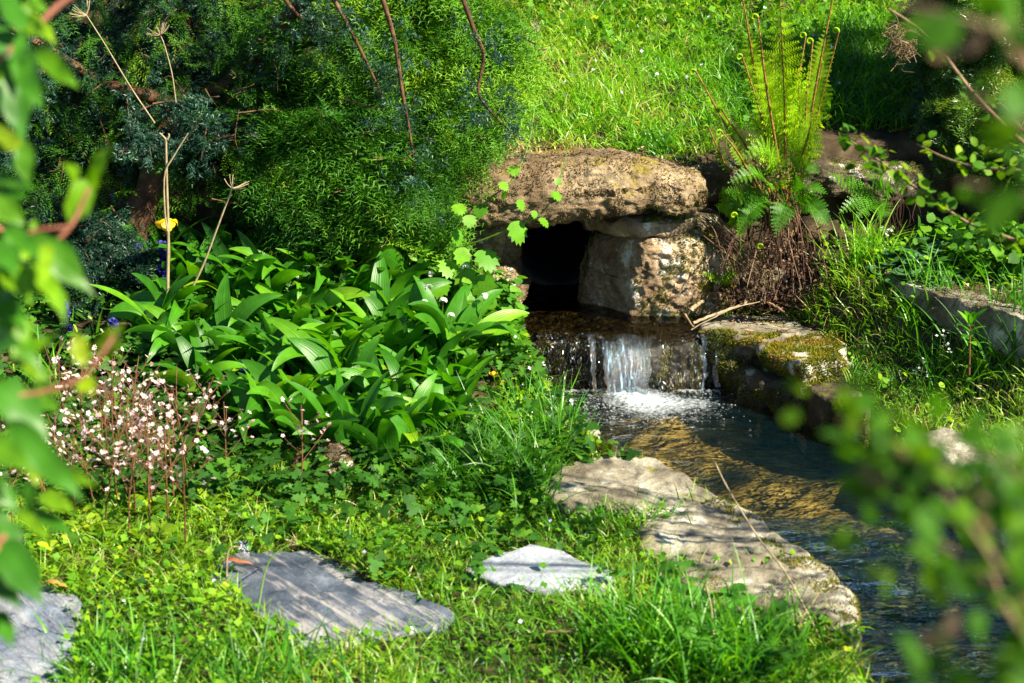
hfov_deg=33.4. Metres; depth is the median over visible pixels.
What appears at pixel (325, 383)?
wild garlic
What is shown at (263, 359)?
wild garlic
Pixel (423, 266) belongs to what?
wild garlic
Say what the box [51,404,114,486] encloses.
saxifrage
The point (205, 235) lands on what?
wild garlic
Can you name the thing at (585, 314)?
water
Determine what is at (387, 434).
wild garlic
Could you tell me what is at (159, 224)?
poppy
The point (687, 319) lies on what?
twig
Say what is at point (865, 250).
grass tuft
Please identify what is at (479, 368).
wild garlic
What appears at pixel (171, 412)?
saxifrage
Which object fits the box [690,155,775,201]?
wall stone
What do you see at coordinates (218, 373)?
wild garlic
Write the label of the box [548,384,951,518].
pool water
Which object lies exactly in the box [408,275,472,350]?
wild garlic
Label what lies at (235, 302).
wild garlic
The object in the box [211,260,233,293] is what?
wild garlic
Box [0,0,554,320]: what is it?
juniper tree
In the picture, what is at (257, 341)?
wild garlic
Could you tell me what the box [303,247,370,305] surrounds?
wild garlic
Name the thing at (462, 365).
wild garlic
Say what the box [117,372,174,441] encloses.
saxifrage
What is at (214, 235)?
dry stalk
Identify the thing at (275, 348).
wild garlic
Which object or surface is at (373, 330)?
wild garlic
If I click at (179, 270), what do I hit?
wild garlic
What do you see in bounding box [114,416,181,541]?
saxifrage
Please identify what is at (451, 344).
wild garlic
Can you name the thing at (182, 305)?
wild garlic
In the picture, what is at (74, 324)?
bush
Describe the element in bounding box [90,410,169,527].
saxifrage
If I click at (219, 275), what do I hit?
wild garlic
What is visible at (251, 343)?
wild garlic
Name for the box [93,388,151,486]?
saxifrage
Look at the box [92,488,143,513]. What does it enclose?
rosette plant
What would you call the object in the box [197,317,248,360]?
wild garlic
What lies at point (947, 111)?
conifer tree
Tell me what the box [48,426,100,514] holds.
saxifrage
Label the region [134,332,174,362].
wild garlic
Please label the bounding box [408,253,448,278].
leafy plant
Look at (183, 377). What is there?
wild garlic
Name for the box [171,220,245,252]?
wild garlic
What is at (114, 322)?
bugle flower
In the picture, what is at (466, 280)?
leafy plant
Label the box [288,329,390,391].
wild garlic
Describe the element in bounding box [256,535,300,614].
plantain
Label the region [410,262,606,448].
bank
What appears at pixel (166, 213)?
dry stalk
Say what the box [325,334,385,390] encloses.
wild garlic
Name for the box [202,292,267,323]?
wild garlic
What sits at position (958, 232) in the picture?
bank leaves
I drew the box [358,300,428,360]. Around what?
wild garlic
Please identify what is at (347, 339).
wild garlic
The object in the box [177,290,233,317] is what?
wild garlic
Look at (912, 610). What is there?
stream water
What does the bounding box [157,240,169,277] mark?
bugle flower
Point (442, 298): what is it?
wild garlic
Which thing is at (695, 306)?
twig
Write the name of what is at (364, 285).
wild garlic
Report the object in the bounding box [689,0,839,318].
fern
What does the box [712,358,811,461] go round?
kerb stone
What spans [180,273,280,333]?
wild garlic
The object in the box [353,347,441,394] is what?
wild garlic
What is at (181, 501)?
rosette plant
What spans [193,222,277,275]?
wild garlic
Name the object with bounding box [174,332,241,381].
wild garlic
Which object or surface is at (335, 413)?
wild garlic
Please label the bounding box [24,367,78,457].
saxifrage
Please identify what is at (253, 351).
wild garlic
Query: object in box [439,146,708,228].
capstone
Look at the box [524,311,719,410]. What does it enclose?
ledge stone
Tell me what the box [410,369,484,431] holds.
wild garlic
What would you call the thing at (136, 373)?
saxifrage
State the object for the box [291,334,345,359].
wild garlic
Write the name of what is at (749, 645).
grass tuft
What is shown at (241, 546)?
plantain
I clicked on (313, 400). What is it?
wild garlic
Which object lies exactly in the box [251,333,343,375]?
wild garlic
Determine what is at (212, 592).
lawn clover
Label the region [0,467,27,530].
saxifrage
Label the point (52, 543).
rosette plant
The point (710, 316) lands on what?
twig
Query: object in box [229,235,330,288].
wild garlic
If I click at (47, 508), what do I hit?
saxifrage
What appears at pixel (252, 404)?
wild garlic
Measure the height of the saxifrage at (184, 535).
0.275 m
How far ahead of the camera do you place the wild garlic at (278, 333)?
4.86 m
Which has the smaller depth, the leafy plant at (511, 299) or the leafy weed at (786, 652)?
the leafy weed at (786, 652)
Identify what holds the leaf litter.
on the ground at (892, 140)
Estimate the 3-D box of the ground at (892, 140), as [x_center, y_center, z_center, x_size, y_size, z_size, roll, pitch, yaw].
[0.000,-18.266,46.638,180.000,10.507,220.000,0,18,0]
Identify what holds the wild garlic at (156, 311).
on the ground at (892, 140)
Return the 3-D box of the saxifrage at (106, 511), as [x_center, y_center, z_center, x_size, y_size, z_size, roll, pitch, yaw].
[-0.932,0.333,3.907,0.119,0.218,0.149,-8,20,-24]
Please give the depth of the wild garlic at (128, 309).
4.93 m
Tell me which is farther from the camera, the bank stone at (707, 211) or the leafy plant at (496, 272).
the bank stone at (707, 211)
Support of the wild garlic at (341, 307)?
on the ground at (892, 140)
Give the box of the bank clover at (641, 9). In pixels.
[163,0,920,130]
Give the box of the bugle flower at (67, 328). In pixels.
[59,300,72,341]
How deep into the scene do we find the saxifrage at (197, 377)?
4.43 m
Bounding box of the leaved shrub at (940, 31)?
[781,0,1023,682]
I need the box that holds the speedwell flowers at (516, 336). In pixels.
[62,2,840,672]
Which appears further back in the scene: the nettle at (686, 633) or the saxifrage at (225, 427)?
the saxifrage at (225, 427)
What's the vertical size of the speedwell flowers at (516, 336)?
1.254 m
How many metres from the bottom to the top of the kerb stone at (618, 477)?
0.195 m
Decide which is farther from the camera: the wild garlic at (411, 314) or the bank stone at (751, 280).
the bank stone at (751, 280)
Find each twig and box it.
[683,313,693,327]
[689,300,704,311]
[691,301,759,329]
[692,297,754,323]
[759,299,784,312]
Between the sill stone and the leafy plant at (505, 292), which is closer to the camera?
the leafy plant at (505, 292)
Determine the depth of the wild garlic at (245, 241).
5.12 m
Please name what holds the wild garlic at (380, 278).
on the ground at (892, 140)
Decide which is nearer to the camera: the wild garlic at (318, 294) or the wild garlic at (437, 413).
the wild garlic at (437, 413)
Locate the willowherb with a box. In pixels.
[957,308,987,374]
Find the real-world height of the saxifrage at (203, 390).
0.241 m
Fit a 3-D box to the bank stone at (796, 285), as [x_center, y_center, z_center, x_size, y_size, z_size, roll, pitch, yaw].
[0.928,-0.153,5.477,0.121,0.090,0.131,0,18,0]
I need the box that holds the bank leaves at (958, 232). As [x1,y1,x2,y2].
[728,211,1023,440]
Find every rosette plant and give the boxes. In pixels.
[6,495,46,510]
[29,532,81,554]
[64,512,126,535]
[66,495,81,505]
[67,501,95,515]
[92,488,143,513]
[121,495,171,516]
[142,490,189,513]
[179,485,230,504]
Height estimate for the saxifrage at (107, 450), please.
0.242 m
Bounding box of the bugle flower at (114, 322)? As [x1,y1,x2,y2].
[103,317,134,359]
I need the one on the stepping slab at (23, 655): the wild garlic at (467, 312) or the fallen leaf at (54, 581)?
the fallen leaf at (54, 581)
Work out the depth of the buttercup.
4.22 m
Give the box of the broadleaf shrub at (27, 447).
[0,0,123,648]
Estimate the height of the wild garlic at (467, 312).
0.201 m
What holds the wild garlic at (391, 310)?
on the ground at (892, 140)
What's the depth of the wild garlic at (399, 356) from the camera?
4.70 m
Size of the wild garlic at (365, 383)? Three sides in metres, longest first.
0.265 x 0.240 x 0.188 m
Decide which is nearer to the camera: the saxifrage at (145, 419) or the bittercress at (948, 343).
the saxifrage at (145, 419)
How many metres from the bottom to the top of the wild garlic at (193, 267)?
0.197 m
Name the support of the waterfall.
on the ledge stone
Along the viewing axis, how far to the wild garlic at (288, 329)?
4.71 m
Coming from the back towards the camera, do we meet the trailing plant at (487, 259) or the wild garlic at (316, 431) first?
the trailing plant at (487, 259)
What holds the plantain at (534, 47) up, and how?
on the ground at (892, 140)
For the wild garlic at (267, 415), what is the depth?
4.51 m
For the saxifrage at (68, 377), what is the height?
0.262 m
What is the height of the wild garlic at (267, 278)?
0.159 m
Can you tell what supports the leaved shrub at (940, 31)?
on the ground at (892, 140)
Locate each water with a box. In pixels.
[524,284,714,341]
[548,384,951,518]
[763,517,1023,682]
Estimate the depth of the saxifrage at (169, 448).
4.07 m
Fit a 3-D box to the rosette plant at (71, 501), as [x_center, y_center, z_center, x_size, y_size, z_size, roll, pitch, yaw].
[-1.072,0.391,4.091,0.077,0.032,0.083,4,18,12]
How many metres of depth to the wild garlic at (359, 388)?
4.63 m
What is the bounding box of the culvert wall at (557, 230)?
[522,221,591,310]
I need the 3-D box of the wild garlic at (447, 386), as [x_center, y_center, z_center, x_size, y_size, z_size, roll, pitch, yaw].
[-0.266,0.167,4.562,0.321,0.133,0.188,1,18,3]
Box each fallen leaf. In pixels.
[41,579,66,586]
[221,557,252,564]
[545,629,577,633]
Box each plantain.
[226,540,251,582]
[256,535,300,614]
[509,7,540,109]
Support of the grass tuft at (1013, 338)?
on the ground at (892, 140)
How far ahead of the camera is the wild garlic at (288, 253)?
5.12 m
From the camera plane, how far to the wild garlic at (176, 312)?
4.98 m
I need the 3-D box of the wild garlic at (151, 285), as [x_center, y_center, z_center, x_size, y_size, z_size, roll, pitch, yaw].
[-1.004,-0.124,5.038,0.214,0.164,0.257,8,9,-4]
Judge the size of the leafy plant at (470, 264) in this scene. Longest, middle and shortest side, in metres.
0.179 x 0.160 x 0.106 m
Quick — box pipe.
[521,222,591,289]
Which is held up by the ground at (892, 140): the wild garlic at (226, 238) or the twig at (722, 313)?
the wild garlic at (226, 238)
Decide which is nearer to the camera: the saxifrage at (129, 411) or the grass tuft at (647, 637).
the grass tuft at (647, 637)
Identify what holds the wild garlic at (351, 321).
on the ground at (892, 140)
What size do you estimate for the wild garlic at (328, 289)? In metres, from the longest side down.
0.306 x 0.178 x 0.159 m
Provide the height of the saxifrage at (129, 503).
0.242 m
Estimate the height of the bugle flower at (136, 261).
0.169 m
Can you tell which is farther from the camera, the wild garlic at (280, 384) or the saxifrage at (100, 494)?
the wild garlic at (280, 384)
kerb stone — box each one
[535,456,719,519]
[635,496,810,574]
[675,554,862,663]
[695,314,851,396]
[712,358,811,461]
[804,377,871,476]
[914,427,1022,549]
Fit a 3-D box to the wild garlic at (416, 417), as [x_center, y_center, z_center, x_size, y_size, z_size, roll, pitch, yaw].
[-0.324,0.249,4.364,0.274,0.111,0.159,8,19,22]
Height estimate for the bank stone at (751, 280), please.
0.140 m
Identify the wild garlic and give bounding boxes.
[89,270,195,329]
[117,216,211,260]
[123,322,227,353]
[128,291,214,327]
[131,277,198,326]
[132,272,204,302]
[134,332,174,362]
[138,343,245,394]
[140,301,226,348]
[148,210,183,253]
[148,244,187,280]
[149,224,244,291]
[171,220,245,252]
[173,315,217,340]
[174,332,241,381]
[176,224,224,260]
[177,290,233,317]
[177,301,232,325]
[180,254,276,309]
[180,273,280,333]
[189,217,269,252]
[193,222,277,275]
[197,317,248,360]
[198,355,251,419]
[200,329,263,372]
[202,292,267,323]
[203,270,254,299]
[205,359,271,394]
[205,380,329,416]
[207,231,259,275]
[210,310,283,359]
[210,319,293,357]
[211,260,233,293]
[213,266,247,284]
[216,308,321,372]
[218,230,322,285]
[220,366,292,444]
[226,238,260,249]
[228,297,276,326]
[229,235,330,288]
[229,342,311,405]
[230,252,311,308]
[231,337,293,372]
[231,367,354,439]
[235,230,318,287]
[237,318,345,374]
[238,281,314,308]
[238,372,329,400]
[239,318,343,339]
[241,352,351,425]
[245,221,338,282]
[245,335,305,361]
[247,288,331,317]
[248,282,299,321]
[251,282,326,328]
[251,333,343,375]
[255,302,356,329]
[261,281,369,316]
[263,371,300,410]
[263,408,294,422]
[265,306,383,371]
[269,249,318,294]
[269,409,353,443]
[272,280,351,311]
[272,376,359,442]
[276,241,361,284]
[277,251,331,291]
[277,365,360,395]
[277,367,317,386]
[284,237,356,270]
[286,298,372,340]
[287,367,346,447]
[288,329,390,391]
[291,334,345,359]
[292,387,374,440]
[296,244,399,263]
[299,241,367,272]
[299,318,393,359]
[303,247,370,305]
[303,338,367,367]
[304,251,451,323]
[308,258,387,286]
[309,396,416,452]
[310,307,368,367]
[314,418,440,474]
[320,376,367,411]
[322,282,370,312]
[323,319,405,364]
[324,366,415,403]
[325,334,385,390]
[327,389,406,443]
[330,289,412,331]
[330,308,398,359]
[331,353,427,391]
[333,301,368,326]
[334,297,385,321]
[335,328,350,366]
[341,262,432,286]
[351,355,434,389]
[352,270,428,315]
[353,264,385,306]
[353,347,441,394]
[354,304,436,366]
[354,373,436,449]
[354,376,468,410]
[354,395,447,413]
[355,390,461,421]
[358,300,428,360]
[358,388,432,414]
[359,253,458,283]
[360,370,408,452]
[362,286,415,330]
[367,306,474,334]
[371,406,474,461]
[372,389,407,435]
[378,323,466,357]
[378,324,431,357]
[378,344,476,394]
[379,234,445,282]
[381,391,426,419]
[385,346,418,383]
[391,284,483,317]
[403,330,468,374]
[406,350,515,406]
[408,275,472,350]
[408,289,517,342]
[409,414,442,434]
[410,316,480,381]
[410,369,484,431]
[412,284,432,321]
[412,304,523,364]
[414,312,473,364]
[415,354,495,398]
[417,299,469,355]
[422,297,447,334]
[423,309,528,360]
[424,410,446,417]
[454,373,480,417]
[458,264,469,286]
[463,293,488,354]
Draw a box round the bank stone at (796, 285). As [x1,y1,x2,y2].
[782,279,809,306]
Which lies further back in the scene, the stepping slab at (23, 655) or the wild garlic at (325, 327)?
the wild garlic at (325, 327)
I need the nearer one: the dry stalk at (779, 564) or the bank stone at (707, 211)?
the dry stalk at (779, 564)
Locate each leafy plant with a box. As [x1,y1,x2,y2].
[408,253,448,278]
[448,277,477,298]
[468,262,500,297]
[483,269,504,288]
[492,270,510,297]
[496,275,526,303]
[496,278,523,300]
[497,284,514,302]
[501,293,524,309]
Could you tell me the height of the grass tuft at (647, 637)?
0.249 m
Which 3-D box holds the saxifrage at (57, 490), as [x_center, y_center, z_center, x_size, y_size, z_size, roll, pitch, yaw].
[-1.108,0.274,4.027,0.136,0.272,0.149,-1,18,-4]
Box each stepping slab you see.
[0,586,82,682]
[204,550,454,654]
[467,544,614,595]
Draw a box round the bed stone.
[286,440,354,487]
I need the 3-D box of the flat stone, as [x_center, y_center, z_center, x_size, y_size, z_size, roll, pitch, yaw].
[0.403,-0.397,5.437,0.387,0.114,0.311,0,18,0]
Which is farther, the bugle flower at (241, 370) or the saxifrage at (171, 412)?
the bugle flower at (241, 370)
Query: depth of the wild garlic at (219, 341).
4.77 m
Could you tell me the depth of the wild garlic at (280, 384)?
4.62 m
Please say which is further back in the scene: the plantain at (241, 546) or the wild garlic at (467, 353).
the wild garlic at (467, 353)
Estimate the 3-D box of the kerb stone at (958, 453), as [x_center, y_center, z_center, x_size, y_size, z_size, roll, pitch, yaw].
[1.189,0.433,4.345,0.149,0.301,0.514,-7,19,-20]
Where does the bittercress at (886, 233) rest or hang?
on the ground at (892, 140)
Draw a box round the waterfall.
[548,331,720,403]
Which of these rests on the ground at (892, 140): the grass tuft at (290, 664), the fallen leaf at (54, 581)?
the grass tuft at (290, 664)
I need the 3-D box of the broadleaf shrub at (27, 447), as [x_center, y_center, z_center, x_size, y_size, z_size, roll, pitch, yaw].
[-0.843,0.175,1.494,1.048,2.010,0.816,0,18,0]
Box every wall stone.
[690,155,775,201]
[748,157,931,205]
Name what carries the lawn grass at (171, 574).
on the ground at (892, 140)
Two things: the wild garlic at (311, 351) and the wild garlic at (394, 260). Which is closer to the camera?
the wild garlic at (311, 351)
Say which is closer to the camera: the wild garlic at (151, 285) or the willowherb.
the willowherb
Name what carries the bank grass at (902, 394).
on the ground at (892, 140)
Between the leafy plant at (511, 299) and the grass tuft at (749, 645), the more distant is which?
the leafy plant at (511, 299)
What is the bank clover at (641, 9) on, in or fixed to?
on the ground at (892, 140)
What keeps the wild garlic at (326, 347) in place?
on the ground at (892, 140)
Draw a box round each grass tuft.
[0,587,248,682]
[181,603,404,682]
[509,534,736,670]
[536,543,806,682]
[579,111,713,160]
[609,537,893,682]
[615,548,848,682]
[793,201,924,305]
[842,228,992,358]
[878,250,1023,402]
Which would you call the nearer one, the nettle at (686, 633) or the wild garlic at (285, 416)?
the nettle at (686, 633)
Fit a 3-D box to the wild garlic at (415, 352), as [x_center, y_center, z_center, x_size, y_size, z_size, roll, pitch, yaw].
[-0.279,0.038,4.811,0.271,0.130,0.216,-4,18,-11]
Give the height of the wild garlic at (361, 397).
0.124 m
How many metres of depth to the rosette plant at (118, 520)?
3.92 m
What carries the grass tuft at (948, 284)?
on the ground at (892, 140)
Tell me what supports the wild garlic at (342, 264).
on the ground at (892, 140)
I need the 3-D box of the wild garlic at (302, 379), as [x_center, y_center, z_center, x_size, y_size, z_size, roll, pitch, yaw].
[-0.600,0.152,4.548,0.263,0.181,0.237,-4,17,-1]
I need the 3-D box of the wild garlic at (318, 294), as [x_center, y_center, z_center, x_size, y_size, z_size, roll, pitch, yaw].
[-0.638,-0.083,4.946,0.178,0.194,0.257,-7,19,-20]
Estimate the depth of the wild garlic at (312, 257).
5.10 m
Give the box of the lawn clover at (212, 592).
[0,441,874,682]
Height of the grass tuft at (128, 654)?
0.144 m
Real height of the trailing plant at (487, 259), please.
0.568 m
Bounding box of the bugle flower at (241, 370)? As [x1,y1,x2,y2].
[238,368,247,374]
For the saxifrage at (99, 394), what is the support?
on the ground at (892, 140)
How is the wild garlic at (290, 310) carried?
on the ground at (892, 140)
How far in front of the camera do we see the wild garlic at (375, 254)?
5.12 m
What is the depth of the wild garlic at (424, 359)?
4.72 m
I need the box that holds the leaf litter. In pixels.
[485,139,1023,407]
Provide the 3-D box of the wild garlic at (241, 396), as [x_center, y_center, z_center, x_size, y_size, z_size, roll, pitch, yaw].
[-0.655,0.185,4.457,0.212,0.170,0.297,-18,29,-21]
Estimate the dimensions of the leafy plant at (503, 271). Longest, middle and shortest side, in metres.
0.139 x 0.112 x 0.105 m
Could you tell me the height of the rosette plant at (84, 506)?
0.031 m
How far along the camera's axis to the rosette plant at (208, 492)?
4.10 m
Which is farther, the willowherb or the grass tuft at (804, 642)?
the willowherb
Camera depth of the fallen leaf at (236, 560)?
3.73 m
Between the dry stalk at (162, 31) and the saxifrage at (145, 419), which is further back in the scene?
the dry stalk at (162, 31)
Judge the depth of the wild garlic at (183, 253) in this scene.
5.24 m
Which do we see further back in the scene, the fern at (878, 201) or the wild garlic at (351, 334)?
the fern at (878, 201)
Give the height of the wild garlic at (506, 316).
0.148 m
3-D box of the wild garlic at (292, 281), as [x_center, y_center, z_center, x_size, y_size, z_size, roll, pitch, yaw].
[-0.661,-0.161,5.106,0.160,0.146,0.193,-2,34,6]
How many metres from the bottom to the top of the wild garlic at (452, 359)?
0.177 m
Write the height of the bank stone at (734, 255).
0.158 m
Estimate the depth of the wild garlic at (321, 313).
4.89 m
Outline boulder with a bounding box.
[577,227,732,321]
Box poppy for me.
[155,217,177,257]
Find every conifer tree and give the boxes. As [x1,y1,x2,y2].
[191,0,562,288]
[876,0,1023,208]
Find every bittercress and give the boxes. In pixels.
[881,225,892,245]
[912,359,927,396]
[936,329,951,374]
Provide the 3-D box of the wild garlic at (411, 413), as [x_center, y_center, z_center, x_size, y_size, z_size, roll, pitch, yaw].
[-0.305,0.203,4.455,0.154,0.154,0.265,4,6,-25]
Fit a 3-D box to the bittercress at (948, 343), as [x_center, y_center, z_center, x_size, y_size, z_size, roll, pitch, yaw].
[1.218,0.041,4.833,0.043,0.144,0.121,3,18,9]
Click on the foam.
(649, 400)
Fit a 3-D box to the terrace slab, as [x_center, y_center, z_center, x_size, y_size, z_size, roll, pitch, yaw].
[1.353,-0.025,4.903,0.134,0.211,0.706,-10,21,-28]
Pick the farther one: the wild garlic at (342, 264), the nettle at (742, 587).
the wild garlic at (342, 264)
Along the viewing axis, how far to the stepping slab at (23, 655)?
3.44 m
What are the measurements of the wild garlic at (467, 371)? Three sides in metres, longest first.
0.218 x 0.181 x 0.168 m
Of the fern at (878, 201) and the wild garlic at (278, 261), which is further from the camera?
the fern at (878, 201)
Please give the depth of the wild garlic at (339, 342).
4.78 m
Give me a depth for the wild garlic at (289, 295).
4.96 m
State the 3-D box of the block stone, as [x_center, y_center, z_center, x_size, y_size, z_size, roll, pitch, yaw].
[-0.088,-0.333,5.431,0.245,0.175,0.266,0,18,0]
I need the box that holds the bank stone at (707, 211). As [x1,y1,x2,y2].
[695,207,722,231]
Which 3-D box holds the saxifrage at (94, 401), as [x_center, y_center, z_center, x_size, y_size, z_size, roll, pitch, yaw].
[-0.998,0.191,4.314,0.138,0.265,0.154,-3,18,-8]
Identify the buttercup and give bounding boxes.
[0,94,645,597]
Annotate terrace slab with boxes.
[889,275,1023,359]
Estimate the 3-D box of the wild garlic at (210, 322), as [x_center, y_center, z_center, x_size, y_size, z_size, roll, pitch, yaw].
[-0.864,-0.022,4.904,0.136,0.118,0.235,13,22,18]
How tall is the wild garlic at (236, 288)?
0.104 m
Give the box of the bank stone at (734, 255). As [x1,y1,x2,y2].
[719,237,742,273]
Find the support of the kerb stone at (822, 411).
on the ground at (892, 140)
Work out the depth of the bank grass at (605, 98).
6.00 m
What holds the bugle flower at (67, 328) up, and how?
on the ground at (892, 140)
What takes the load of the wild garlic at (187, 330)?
on the ground at (892, 140)
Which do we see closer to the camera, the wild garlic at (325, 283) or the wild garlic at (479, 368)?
the wild garlic at (479, 368)
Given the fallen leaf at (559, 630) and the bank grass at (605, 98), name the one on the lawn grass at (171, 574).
the fallen leaf at (559, 630)
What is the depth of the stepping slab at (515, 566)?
3.72 m
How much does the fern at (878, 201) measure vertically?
0.346 m
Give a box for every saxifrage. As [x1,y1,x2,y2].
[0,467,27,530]
[17,442,68,519]
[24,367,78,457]
[35,415,74,507]
[38,336,78,426]
[46,414,85,495]
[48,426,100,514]
[51,362,107,453]
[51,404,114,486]
[53,337,100,427]
[57,432,109,503]
[72,371,125,466]
[72,434,132,526]
[78,396,139,493]
[83,406,140,512]
[86,369,141,444]
[89,347,130,429]
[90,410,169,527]
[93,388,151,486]
[100,433,156,544]
[105,352,160,423]
[109,375,164,450]
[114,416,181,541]
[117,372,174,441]
[117,416,175,515]
[121,398,169,462]
[122,389,175,462]
[128,395,180,490]
[129,420,202,541]
[134,412,205,511]
[145,392,198,471]
[146,379,223,497]
[147,366,201,443]
[149,445,214,550]
[168,369,229,459]
[203,396,254,490]
[281,396,330,492]
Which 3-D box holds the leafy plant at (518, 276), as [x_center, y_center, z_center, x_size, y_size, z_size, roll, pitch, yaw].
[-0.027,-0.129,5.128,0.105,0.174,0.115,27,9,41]
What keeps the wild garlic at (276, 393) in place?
on the ground at (892, 140)
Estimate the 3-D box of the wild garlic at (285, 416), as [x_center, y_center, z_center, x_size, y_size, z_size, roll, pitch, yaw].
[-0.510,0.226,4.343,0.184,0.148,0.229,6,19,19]
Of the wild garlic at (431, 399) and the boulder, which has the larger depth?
the boulder
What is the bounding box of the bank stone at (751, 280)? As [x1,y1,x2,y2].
[729,256,792,300]
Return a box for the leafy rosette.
[865,236,997,287]
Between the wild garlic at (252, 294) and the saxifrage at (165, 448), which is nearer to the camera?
the saxifrage at (165, 448)
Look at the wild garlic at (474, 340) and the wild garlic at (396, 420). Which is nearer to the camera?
the wild garlic at (396, 420)
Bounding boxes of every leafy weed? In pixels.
[744,637,802,682]
[747,600,811,652]
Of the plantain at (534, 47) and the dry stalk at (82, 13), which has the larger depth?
the plantain at (534, 47)
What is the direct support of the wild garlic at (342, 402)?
on the ground at (892, 140)
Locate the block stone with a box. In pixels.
[448,225,522,264]
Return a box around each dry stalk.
[70,0,154,122]
[146,22,176,102]
[159,133,188,293]
[192,174,248,285]
[706,586,714,680]
[715,462,821,641]
[790,594,817,634]
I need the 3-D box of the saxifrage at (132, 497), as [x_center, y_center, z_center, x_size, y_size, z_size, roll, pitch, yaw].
[-0.937,0.277,4.029,0.135,0.260,0.115,-2,18,-7]
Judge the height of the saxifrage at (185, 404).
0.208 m
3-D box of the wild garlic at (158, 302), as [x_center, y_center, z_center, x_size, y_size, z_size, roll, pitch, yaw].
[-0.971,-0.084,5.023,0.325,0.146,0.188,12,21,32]
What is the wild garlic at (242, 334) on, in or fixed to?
on the ground at (892, 140)
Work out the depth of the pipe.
5.93 m
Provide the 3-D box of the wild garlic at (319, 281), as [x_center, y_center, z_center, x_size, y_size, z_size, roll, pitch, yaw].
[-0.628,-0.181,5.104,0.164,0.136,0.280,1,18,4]
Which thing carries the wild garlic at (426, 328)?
on the ground at (892, 140)
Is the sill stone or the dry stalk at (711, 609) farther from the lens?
the sill stone
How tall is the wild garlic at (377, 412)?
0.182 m
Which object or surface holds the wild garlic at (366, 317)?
on the ground at (892, 140)
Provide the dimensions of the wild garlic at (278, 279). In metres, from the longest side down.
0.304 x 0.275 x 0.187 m
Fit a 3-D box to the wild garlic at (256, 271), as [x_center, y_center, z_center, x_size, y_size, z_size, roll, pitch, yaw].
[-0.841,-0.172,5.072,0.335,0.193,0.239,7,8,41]
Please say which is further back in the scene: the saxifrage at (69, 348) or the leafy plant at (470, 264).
the leafy plant at (470, 264)
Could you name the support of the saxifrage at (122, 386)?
on the ground at (892, 140)
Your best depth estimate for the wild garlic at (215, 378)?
4.62 m
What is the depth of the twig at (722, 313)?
5.21 m
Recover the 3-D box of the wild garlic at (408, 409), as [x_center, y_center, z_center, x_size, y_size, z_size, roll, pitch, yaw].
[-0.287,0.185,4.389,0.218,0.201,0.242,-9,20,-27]
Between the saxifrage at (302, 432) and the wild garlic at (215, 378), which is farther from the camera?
the wild garlic at (215, 378)
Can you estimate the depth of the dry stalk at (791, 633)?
3.43 m
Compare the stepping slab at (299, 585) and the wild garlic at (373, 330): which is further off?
the wild garlic at (373, 330)
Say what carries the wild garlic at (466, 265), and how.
on the ground at (892, 140)
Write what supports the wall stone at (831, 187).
on the ground at (892, 140)
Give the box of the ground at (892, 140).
[0,0,1023,682]
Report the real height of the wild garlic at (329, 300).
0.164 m
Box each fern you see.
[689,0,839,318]
[825,170,920,245]
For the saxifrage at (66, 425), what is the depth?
4.14 m
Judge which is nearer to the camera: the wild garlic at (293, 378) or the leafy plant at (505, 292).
the wild garlic at (293, 378)
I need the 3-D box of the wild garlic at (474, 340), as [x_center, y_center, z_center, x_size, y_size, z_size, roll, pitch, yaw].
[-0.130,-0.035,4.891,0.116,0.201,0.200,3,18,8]
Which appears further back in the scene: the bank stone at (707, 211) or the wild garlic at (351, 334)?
the bank stone at (707, 211)
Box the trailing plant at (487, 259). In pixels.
[431,113,568,307]
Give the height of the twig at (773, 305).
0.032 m
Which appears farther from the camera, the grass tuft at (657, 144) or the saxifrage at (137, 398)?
the grass tuft at (657, 144)
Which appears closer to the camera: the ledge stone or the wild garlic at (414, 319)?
the wild garlic at (414, 319)
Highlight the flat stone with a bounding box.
[580,208,698,238]
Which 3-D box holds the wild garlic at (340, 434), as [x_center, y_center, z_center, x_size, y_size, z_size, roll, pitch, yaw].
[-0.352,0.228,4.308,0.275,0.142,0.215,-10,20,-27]
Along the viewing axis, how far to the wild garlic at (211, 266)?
5.18 m
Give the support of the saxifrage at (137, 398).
on the ground at (892, 140)
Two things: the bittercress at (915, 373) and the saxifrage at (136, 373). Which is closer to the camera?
the saxifrage at (136, 373)
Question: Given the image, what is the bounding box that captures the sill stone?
[447,255,532,303]
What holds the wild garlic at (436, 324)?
on the ground at (892, 140)
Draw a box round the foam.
[552,389,720,417]
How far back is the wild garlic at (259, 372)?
4.59 m
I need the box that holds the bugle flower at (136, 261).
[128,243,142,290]
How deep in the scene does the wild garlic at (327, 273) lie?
5.10 m
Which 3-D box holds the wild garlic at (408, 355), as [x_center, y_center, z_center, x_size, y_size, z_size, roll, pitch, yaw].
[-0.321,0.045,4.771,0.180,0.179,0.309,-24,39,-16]
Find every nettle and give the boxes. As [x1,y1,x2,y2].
[651,561,709,630]
[676,612,739,673]
[704,579,757,631]
[971,212,1023,281]
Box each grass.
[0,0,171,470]
[0,438,884,682]
[140,0,929,162]
[382,346,704,551]
[688,114,1023,466]

